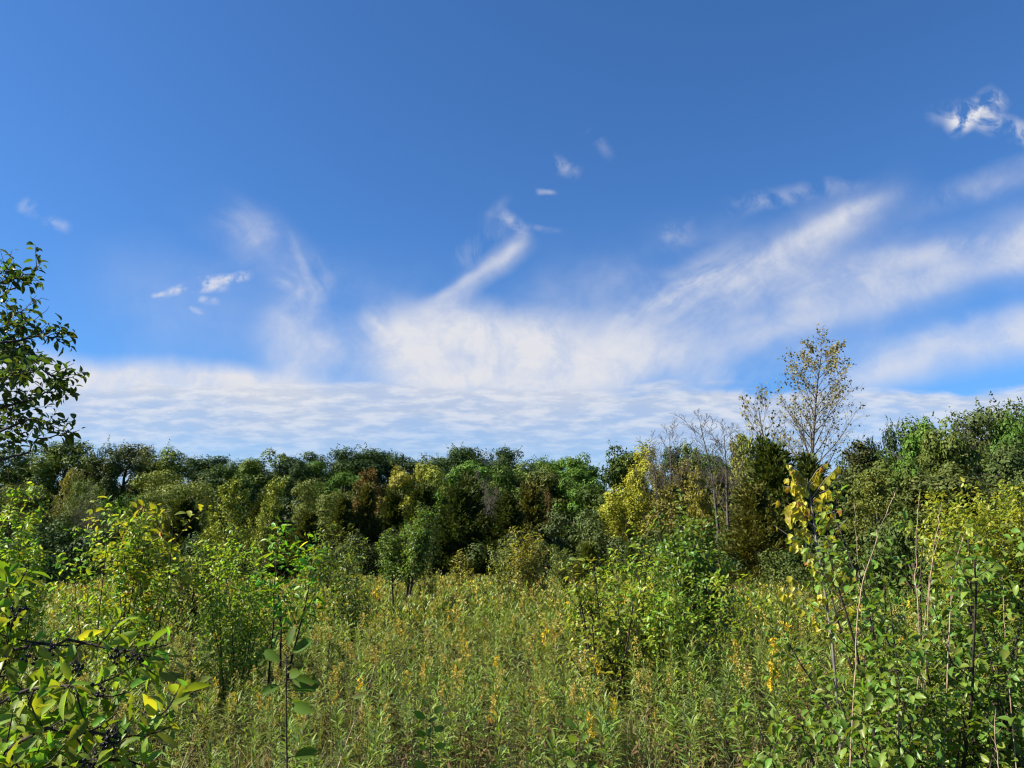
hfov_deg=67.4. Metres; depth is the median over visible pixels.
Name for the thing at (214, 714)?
goldenrod
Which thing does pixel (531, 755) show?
goldenrod
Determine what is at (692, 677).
goldenrod
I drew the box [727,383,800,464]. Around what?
cottonwood tree
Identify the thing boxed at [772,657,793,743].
goldenrod
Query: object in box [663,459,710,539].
young tree
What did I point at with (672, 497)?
young tree
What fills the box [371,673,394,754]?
goldenrod
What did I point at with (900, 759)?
dogwood shrub
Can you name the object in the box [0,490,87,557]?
willow tree
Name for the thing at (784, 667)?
goldenrod
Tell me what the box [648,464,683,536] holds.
young tree
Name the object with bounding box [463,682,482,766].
goldenrod
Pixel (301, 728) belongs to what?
dead stalk
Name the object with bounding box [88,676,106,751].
goldenrod
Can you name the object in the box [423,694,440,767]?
goldenrod
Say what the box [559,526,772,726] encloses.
vase shaped bush
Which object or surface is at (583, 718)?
goldenrod
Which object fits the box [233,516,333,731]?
tall sapling
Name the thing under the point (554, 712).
goldenrod
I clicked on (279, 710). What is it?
goldenrod
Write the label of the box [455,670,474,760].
goldenrod
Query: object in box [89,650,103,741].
goldenrod
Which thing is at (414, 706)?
goldenrod
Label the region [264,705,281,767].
goldenrod
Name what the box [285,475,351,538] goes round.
willow tree
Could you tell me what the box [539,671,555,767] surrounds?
goldenrod
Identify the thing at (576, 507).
maple tree
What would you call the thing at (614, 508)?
ash tree
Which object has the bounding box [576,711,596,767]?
goldenrod
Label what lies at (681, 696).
goldenrod
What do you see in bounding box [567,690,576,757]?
goldenrod
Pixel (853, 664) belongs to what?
goldenrod
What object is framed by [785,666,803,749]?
goldenrod
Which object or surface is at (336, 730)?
goldenrod
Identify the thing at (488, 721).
goldenrod
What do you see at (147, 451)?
poplar tree
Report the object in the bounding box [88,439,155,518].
poplar tree
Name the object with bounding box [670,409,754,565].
bare tree
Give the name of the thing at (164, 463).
poplar tree
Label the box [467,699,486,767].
goldenrod
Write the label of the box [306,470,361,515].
maple tree
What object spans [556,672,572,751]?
goldenrod
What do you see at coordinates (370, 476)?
maple tree
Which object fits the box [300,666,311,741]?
goldenrod
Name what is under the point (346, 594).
meadow bush
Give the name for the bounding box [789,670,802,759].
goldenrod
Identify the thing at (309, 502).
woods
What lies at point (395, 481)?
ash tree
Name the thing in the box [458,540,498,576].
understory shrub
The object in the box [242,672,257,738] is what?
goldenrod
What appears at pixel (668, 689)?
goldenrod
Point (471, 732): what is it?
goldenrod
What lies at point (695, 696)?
goldenrod
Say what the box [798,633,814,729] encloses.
goldenrod
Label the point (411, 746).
goldenrod
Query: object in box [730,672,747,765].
goldenrod
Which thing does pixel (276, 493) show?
young tree
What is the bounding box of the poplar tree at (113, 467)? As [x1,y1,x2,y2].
[78,437,127,525]
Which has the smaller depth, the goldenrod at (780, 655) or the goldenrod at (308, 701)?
the goldenrod at (308, 701)
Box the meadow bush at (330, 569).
[295,520,369,606]
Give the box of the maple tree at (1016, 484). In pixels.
[983,467,1023,568]
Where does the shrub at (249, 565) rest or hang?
on the ground at (394, 757)
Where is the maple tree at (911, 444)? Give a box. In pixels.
[889,414,960,537]
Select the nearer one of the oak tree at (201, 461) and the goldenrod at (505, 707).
the goldenrod at (505, 707)
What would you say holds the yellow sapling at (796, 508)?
on the ground at (394, 757)
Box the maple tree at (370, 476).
[350,466,386,519]
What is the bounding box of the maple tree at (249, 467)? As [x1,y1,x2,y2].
[236,448,299,509]
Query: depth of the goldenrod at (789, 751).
5.23 m
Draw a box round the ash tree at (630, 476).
[618,439,664,564]
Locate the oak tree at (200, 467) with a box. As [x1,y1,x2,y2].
[192,456,251,484]
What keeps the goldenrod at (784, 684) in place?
on the ground at (394, 757)
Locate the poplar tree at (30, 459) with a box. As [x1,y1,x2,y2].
[2,434,66,532]
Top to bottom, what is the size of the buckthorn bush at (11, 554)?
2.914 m
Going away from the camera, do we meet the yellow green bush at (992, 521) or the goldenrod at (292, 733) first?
the goldenrod at (292, 733)
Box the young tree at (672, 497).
[637,483,688,566]
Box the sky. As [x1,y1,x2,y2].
[0,0,1023,504]
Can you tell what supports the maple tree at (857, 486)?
on the ground at (394, 757)
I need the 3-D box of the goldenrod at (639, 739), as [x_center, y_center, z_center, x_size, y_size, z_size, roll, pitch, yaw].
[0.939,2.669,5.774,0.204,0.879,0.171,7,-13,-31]
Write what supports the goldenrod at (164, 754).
on the ground at (394, 757)
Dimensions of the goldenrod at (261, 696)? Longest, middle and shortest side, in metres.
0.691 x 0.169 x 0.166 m
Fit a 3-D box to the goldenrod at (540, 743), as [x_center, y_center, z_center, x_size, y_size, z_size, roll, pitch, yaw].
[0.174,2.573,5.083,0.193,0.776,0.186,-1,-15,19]
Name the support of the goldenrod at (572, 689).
on the ground at (394, 757)
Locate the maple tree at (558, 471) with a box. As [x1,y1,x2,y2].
[541,456,589,484]
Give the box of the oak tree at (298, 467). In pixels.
[265,455,317,526]
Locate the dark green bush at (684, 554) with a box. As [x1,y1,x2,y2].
[648,490,747,709]
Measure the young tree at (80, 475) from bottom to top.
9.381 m
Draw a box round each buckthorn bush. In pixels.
[0,481,61,706]
[44,495,188,719]
[181,523,277,733]
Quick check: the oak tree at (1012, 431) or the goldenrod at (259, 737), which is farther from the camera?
the oak tree at (1012, 431)
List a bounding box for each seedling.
[414,699,445,767]
[564,718,597,767]
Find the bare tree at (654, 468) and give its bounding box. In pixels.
[631,417,696,575]
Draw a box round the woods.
[0,469,718,527]
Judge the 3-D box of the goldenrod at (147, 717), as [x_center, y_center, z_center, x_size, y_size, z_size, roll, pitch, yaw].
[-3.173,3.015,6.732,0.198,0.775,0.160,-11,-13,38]
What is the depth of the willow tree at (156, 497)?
64.45 m
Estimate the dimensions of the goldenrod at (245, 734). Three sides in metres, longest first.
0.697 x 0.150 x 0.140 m
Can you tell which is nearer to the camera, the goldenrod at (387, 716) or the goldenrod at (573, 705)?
the goldenrod at (387, 716)
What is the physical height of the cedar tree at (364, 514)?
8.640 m
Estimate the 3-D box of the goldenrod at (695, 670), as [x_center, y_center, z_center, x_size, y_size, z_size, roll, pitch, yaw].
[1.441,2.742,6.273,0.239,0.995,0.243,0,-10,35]
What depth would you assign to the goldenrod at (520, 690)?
7.21 m
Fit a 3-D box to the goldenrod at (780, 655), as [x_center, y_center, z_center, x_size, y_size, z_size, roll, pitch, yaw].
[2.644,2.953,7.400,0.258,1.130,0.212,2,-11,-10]
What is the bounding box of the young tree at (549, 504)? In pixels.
[543,487,553,533]
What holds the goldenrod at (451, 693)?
on the ground at (394, 757)
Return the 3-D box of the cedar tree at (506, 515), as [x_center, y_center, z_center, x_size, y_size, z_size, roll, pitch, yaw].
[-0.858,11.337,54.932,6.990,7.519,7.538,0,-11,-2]
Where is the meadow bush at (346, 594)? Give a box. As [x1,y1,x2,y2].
[318,553,377,671]
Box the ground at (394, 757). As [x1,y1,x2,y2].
[0,505,1020,767]
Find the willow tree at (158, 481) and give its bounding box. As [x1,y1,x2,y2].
[102,467,226,561]
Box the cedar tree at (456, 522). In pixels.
[403,483,493,578]
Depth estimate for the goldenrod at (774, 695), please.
5.84 m
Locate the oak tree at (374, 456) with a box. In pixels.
[330,442,406,498]
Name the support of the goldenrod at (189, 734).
on the ground at (394, 757)
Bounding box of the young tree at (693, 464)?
[678,441,723,542]
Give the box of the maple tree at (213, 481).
[174,472,254,527]
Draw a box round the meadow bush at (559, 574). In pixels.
[547,544,575,589]
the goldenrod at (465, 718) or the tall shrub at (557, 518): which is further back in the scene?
the tall shrub at (557, 518)
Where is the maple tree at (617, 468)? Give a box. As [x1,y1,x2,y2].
[572,440,651,544]
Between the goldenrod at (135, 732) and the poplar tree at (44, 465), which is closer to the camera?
the goldenrod at (135, 732)
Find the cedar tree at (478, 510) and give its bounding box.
[445,470,494,551]
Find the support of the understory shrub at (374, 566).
on the ground at (394, 757)
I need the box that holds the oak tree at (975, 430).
[949,391,1023,482]
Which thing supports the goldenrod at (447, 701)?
on the ground at (394, 757)
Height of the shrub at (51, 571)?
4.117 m
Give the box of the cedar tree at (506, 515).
[457,490,534,576]
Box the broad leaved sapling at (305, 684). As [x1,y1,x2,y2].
[262,627,318,767]
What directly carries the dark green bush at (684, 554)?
on the ground at (394, 757)
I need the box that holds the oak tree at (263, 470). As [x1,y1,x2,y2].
[220,457,273,503]
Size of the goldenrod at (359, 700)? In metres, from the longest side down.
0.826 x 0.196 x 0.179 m
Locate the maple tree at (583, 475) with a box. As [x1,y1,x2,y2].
[560,452,609,519]
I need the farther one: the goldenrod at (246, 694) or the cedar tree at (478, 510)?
the cedar tree at (478, 510)
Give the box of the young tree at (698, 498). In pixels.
[685,465,725,563]
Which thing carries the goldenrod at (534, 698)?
on the ground at (394, 757)
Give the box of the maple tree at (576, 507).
[542,475,595,539]
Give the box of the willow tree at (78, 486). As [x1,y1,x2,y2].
[58,475,113,533]
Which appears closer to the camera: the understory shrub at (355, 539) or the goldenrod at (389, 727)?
the goldenrod at (389, 727)
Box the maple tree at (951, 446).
[915,411,994,545]
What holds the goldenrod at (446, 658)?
on the ground at (394, 757)
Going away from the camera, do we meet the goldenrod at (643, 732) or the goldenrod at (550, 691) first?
the goldenrod at (643, 732)
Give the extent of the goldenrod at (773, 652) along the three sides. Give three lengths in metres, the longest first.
1.168 x 0.277 x 0.254 m
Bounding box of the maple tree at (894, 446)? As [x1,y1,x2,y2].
[862,415,906,465]
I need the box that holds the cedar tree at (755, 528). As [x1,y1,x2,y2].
[715,479,812,588]
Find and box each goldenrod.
[20,667,32,743]
[48,723,70,767]
[77,673,91,747]
[78,671,98,747]
[88,658,111,738]
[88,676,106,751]
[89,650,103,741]
[93,671,124,748]
[98,670,125,757]
[118,665,139,755]
[126,687,141,760]
[129,706,144,767]
[138,684,155,761]
[154,696,175,760]
[155,721,172,767]
[159,677,176,758]
[159,690,175,761]
[162,721,182,767]
[178,707,193,767]
[180,701,195,767]
[181,691,191,740]
[196,687,216,757]
[207,686,218,746]
[218,676,235,740]
[224,679,241,747]
[226,736,243,767]
[235,685,248,755]
[239,705,251,767]
[241,688,254,749]
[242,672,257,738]
[242,699,263,761]
[245,729,263,767]
[247,665,260,741]
[254,732,265,767]
[255,686,266,756]
[257,681,265,746]
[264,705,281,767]
[265,680,276,744]
[269,744,281,766]
[272,688,285,753]
[280,696,296,766]
[287,670,302,739]
[288,714,296,764]
[295,714,308,765]
[296,668,307,733]
[298,692,313,767]
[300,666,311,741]
[301,651,311,721]
[307,689,321,763]
[319,667,342,756]
[321,677,329,751]
[329,698,344,766]
[344,675,366,761]
[346,644,364,752]
[349,653,368,753]
[350,651,369,762]
[351,671,367,760]
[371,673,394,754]
[372,658,385,756]
[372,666,387,764]
[375,705,383,766]
[377,704,393,767]
[377,717,392,767]
[383,660,398,756]
[387,668,398,749]
[387,719,399,767]
[391,671,402,753]
[407,683,424,767]
[409,670,422,750]
[415,702,437,766]
[419,656,440,759]
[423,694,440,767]
[424,674,443,763]
[425,667,445,766]
[433,704,459,767]
[436,680,465,767]
[439,652,456,715]
[440,659,459,755]
[451,658,475,757]
[451,659,463,761]
[451,675,460,749]
[453,683,469,767]
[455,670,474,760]
[455,675,473,767]
[456,686,476,767]
[459,676,472,742]
[463,670,485,764]
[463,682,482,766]
[463,690,481,767]
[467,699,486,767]
[470,665,485,742]
[471,702,494,766]
[478,666,501,766]
[482,653,499,736]
[482,679,498,766]
[484,679,503,767]
[486,659,497,746]
[486,697,505,766]
[488,704,513,767]
[489,683,516,767]
[490,681,511,753]
[496,658,516,764]
[496,687,508,762]
[501,672,522,767]
[513,681,531,750]
[516,669,530,743]
[516,705,539,767]
[519,693,531,767]
[523,727,539,767]
[530,672,539,735]
[534,711,548,767]
[538,702,552,767]
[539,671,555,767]
[540,683,557,761]
[548,660,569,746]
[548,687,561,759]
[551,702,571,764]
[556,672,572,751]
[564,671,583,759]
[566,685,577,760]
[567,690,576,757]
[574,681,594,766]
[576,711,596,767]
[578,704,592,767]
[584,682,596,760]
[588,675,594,744]
[589,655,603,710]
[593,704,613,767]
[595,678,608,746]
[605,698,620,764]
[625,701,638,766]
[626,678,648,767]
[634,728,651,767]
[646,722,664,767]
[649,664,672,764]
[655,703,671,767]
[657,663,678,766]
[663,624,689,737]
[677,657,701,757]
[677,676,686,761]
[681,672,700,767]
[685,692,700,764]
[686,731,699,766]
[688,703,709,764]
[693,679,712,767]
[694,699,715,767]
[699,659,715,755]
[710,678,721,767]
[713,706,734,767]
[723,673,741,757]
[727,697,748,767]
[730,640,750,722]
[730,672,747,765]
[730,698,750,767]
[731,663,747,757]
[734,661,755,767]
[736,636,751,717]
[743,702,764,767]
[755,636,784,748]
[765,657,806,767]
[766,662,792,764]
[771,649,801,761]
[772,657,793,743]
[773,637,805,765]
[776,631,792,708]
[779,621,812,740]
[779,632,799,732]
[779,642,798,743]
[784,644,807,729]
[784,729,797,765]
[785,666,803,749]
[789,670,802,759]
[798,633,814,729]
[799,650,829,758]
[799,652,822,734]
[802,707,827,767]
[806,651,835,766]
[820,640,847,764]
[825,693,851,766]
[833,646,858,760]
[836,646,852,758]
[838,636,855,715]
[842,646,860,753]
[844,652,870,749]
[847,628,874,748]
[881,640,910,748]
[930,628,946,693]
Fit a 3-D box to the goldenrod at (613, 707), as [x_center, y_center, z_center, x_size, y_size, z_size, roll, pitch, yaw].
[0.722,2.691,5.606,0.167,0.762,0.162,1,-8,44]
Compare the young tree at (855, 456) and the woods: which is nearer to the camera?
the young tree at (855, 456)
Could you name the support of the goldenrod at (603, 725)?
on the ground at (394, 757)
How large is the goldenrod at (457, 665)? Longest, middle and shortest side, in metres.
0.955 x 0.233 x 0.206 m
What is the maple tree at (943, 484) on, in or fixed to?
on the ground at (394, 757)
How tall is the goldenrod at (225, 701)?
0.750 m
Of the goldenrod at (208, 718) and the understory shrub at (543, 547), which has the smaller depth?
the goldenrod at (208, 718)
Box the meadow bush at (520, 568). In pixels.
[502,525,555,604]
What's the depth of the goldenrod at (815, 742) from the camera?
5.42 m
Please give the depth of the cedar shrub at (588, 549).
26.91 m
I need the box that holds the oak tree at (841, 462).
[826,451,848,486]
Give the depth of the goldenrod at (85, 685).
6.71 m
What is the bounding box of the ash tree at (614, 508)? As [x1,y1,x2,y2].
[587,474,653,564]
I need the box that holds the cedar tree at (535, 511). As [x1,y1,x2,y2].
[489,479,558,569]
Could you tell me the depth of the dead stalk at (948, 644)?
3.63 m
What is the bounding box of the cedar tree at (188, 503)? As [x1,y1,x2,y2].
[141,491,202,572]
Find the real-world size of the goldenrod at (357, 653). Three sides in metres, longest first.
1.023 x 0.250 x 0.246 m
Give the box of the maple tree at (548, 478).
[517,463,578,525]
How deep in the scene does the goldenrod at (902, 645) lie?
5.88 m
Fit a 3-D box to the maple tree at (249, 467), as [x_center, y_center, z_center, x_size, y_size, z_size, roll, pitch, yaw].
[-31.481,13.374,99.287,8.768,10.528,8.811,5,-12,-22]
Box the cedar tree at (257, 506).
[232,488,296,579]
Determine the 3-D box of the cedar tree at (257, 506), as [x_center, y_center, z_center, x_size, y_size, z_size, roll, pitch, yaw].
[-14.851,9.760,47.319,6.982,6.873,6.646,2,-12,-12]
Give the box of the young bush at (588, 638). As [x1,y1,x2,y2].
[541,557,652,737]
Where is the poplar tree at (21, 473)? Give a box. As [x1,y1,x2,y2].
[0,448,45,537]
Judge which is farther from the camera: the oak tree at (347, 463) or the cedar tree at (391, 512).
the oak tree at (347, 463)
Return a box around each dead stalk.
[108,674,134,733]
[289,689,317,766]
[337,664,376,767]
[849,485,897,767]
[854,504,873,755]
[911,502,941,742]
[912,492,928,763]
[920,528,941,767]
[942,532,964,767]
[987,710,1000,767]
[1002,561,1016,767]
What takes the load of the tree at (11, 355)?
on the ground at (394, 757)
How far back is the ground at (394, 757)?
9.05 m
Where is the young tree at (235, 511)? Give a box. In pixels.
[194,475,257,583]
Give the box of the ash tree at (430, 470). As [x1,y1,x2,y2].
[382,460,446,527]
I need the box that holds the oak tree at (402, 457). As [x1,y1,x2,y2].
[378,448,421,500]
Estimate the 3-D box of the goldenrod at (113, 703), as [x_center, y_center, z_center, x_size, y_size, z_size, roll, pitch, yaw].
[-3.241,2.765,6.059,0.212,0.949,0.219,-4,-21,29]
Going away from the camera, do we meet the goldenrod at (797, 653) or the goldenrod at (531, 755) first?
the goldenrod at (531, 755)
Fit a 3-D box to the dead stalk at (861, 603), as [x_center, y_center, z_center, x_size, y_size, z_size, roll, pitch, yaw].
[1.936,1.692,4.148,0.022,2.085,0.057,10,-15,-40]
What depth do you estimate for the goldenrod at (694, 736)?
5.04 m
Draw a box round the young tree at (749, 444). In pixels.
[735,429,774,513]
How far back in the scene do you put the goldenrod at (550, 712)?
6.24 m
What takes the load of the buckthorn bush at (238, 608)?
on the ground at (394, 757)
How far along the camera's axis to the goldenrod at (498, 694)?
5.29 m
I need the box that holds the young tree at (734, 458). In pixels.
[727,433,745,516]
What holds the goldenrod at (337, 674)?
on the ground at (394, 757)
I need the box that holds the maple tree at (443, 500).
[413,470,450,518]
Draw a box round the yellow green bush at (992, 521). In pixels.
[898,477,1023,654]
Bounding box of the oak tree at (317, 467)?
[284,457,347,513]
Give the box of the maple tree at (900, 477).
[860,458,949,576]
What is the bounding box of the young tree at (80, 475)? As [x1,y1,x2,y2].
[45,468,85,528]
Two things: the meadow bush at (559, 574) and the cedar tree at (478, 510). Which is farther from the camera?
the cedar tree at (478, 510)
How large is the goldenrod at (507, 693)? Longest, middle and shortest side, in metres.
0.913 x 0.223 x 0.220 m
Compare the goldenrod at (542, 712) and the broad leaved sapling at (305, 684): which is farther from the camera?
the goldenrod at (542, 712)
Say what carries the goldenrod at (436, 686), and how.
on the ground at (394, 757)
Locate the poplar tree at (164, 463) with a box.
[126,439,207,535]
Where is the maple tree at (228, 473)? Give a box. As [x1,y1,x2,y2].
[203,462,260,532]
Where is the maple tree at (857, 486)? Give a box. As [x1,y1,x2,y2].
[832,454,922,577]
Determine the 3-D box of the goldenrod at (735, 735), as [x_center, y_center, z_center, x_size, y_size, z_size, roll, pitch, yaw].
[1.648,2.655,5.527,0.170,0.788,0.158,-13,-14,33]
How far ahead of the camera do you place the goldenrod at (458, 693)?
7.00 m
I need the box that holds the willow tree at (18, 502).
[0,480,67,561]
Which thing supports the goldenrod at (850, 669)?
on the ground at (394, 757)
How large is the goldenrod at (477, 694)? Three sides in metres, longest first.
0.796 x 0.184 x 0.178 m
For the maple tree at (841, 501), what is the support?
on the ground at (394, 757)
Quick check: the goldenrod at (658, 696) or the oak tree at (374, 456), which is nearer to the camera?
the goldenrod at (658, 696)
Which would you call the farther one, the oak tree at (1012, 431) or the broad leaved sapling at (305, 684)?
the oak tree at (1012, 431)
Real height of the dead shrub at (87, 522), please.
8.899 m
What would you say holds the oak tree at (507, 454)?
on the ground at (394, 757)
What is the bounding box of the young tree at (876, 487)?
[846,472,916,572]
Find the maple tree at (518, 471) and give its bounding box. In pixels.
[482,460,556,505]
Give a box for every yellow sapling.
[85,496,210,741]
[774,463,857,754]
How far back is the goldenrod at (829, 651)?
6.18 m
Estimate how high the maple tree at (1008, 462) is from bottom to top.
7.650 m
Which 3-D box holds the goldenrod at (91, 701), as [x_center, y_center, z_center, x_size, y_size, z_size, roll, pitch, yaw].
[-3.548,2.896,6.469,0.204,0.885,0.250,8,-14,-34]
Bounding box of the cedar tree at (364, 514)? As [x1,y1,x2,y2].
[343,480,385,566]
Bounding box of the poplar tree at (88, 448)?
[53,438,101,507]
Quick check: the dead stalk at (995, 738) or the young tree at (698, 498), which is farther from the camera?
the young tree at (698, 498)
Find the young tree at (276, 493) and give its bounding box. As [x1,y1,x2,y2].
[239,473,289,581]
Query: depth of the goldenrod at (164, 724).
6.21 m
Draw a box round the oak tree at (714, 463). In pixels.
[698,450,750,519]
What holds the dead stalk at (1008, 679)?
on the ground at (394, 757)
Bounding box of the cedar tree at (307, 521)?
[262,508,343,582]
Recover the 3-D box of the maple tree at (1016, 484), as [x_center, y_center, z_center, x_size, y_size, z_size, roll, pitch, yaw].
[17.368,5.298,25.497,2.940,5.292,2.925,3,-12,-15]
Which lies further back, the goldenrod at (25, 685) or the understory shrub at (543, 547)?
the understory shrub at (543, 547)
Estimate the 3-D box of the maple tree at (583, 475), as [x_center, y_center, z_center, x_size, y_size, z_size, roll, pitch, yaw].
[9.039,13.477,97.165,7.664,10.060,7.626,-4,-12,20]
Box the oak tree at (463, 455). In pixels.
[410,443,496,501]
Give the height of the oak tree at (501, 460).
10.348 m
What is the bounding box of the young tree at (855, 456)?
[836,435,879,511]
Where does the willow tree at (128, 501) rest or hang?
on the ground at (394, 757)
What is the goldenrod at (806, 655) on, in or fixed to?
on the ground at (394, 757)
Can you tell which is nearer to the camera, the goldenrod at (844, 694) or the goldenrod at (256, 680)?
the goldenrod at (844, 694)
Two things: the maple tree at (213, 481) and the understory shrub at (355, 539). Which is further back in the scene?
the maple tree at (213, 481)
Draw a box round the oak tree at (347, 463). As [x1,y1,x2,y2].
[296,443,369,497]
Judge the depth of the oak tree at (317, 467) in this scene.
101.24 m
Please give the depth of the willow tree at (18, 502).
57.63 m
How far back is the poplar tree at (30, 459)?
89.25 m
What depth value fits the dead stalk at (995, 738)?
2.71 m
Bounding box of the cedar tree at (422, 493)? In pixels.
[379,479,440,572]
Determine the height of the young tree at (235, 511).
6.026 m
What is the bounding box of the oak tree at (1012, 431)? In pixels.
[983,397,1023,484]
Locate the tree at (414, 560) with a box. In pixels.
[375,501,440,636]
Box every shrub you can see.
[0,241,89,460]
[0,523,73,591]
[0,559,210,767]
[28,517,115,590]
[67,484,111,558]
[68,526,152,581]
[147,529,230,583]
[220,537,284,584]
[273,533,339,577]
[328,531,385,578]
[355,528,406,576]
[419,536,462,576]
[434,534,489,575]
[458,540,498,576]
[473,466,501,528]
[489,532,555,575]
[522,506,581,572]
[522,539,576,581]
[549,509,613,563]
[555,539,611,591]
[578,531,644,576]
[606,525,675,578]
[612,539,640,583]
[652,535,731,593]
[692,539,749,589]
[729,636,1023,767]
[749,546,823,600]
[761,472,1023,767]
[775,525,859,602]
[808,518,923,612]
[842,527,1023,767]
[857,514,957,630]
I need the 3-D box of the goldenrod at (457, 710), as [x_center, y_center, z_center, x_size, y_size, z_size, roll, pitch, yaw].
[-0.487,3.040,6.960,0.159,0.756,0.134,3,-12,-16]
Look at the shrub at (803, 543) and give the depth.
29.43 m
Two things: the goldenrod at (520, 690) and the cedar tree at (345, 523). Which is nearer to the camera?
the goldenrod at (520, 690)
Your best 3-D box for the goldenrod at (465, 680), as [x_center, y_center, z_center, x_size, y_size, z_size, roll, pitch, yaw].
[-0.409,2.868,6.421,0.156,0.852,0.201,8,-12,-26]
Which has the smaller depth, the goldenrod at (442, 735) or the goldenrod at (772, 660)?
the goldenrod at (442, 735)
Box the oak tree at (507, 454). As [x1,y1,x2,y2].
[490,443,538,492]
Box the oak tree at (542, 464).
[508,455,563,485]
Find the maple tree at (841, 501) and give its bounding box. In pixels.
[825,464,874,552]
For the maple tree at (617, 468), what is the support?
on the ground at (394, 757)
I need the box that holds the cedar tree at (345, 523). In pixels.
[323,490,367,572]
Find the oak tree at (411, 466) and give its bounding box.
[403,453,447,487]
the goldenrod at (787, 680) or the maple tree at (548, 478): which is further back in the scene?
the maple tree at (548, 478)
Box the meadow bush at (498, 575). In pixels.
[485,538,523,594]
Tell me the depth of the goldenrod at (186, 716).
6.06 m
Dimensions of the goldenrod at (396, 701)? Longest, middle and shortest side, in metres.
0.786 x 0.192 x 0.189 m
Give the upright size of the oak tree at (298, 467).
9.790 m
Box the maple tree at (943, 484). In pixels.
[893,459,1020,583]
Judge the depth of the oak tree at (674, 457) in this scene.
99.96 m
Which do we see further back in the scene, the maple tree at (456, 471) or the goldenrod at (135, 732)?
the maple tree at (456, 471)
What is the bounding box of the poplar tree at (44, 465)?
[9,441,96,525]
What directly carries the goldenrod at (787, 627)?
on the ground at (394, 757)
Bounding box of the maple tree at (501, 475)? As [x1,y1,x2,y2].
[474,462,518,514]
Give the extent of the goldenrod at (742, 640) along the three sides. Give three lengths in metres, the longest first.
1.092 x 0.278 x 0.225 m
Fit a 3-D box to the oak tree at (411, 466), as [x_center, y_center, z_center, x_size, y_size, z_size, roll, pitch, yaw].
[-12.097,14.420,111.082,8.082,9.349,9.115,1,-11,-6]
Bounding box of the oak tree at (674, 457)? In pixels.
[659,438,710,511]
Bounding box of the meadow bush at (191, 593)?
[151,539,227,656]
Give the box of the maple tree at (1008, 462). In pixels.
[952,437,1023,584]
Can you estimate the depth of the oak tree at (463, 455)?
100.80 m
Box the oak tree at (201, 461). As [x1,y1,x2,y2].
[169,454,230,485]
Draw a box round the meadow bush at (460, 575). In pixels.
[449,549,474,592]
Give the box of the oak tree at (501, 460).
[475,448,516,507]
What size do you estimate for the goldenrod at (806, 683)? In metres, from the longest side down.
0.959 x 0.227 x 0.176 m
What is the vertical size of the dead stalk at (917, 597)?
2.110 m
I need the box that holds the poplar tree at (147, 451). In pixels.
[118,443,172,534]
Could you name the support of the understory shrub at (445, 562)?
on the ground at (394, 757)
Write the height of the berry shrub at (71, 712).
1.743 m
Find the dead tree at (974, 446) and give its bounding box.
[953,413,1018,512]
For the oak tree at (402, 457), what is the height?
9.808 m
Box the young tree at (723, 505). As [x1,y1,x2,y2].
[706,469,736,541]
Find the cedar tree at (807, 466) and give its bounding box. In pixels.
[793,451,864,565]
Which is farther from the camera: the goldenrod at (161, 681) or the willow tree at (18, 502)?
the willow tree at (18, 502)
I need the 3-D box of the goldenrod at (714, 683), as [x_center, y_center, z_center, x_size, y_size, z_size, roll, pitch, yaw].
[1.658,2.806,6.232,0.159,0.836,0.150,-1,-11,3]
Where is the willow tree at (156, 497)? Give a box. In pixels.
[130,485,206,568]
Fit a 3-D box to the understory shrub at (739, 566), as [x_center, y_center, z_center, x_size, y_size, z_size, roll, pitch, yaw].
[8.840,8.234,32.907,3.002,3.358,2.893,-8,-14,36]
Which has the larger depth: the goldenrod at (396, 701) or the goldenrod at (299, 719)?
the goldenrod at (396, 701)
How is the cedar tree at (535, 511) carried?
on the ground at (394, 757)
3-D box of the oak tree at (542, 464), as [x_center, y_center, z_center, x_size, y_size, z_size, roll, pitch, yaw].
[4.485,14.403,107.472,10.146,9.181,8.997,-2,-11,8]
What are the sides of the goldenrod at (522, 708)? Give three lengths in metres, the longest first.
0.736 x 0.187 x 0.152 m
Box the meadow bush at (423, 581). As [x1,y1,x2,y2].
[414,555,442,623]
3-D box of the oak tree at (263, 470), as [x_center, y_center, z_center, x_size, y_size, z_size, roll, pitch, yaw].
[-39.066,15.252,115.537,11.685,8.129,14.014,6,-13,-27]
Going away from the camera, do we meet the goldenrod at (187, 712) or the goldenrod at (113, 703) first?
the goldenrod at (113, 703)
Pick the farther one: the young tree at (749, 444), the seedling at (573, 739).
the young tree at (749, 444)
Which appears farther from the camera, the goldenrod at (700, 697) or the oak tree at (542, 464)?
the oak tree at (542, 464)
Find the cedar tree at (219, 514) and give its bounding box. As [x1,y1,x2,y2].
[185,509,249,584]
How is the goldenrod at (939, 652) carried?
on the ground at (394, 757)
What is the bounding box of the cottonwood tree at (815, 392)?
[758,323,879,488]
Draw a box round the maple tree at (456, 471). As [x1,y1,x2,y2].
[434,457,494,507]
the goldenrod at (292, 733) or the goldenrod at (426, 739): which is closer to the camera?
the goldenrod at (426, 739)
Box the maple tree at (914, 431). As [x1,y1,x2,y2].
[866,415,942,472]
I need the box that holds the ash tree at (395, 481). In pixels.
[376,461,417,520]
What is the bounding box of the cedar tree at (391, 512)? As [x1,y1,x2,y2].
[366,488,405,573]
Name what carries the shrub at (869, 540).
on the ground at (394, 757)
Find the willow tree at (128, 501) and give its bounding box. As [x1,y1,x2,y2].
[85,491,149,575]
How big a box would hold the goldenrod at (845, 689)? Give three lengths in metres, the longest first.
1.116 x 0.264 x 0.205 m
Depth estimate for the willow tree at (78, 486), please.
70.88 m
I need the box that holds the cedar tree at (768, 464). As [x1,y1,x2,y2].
[712,432,860,574]
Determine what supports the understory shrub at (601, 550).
on the ground at (394, 757)

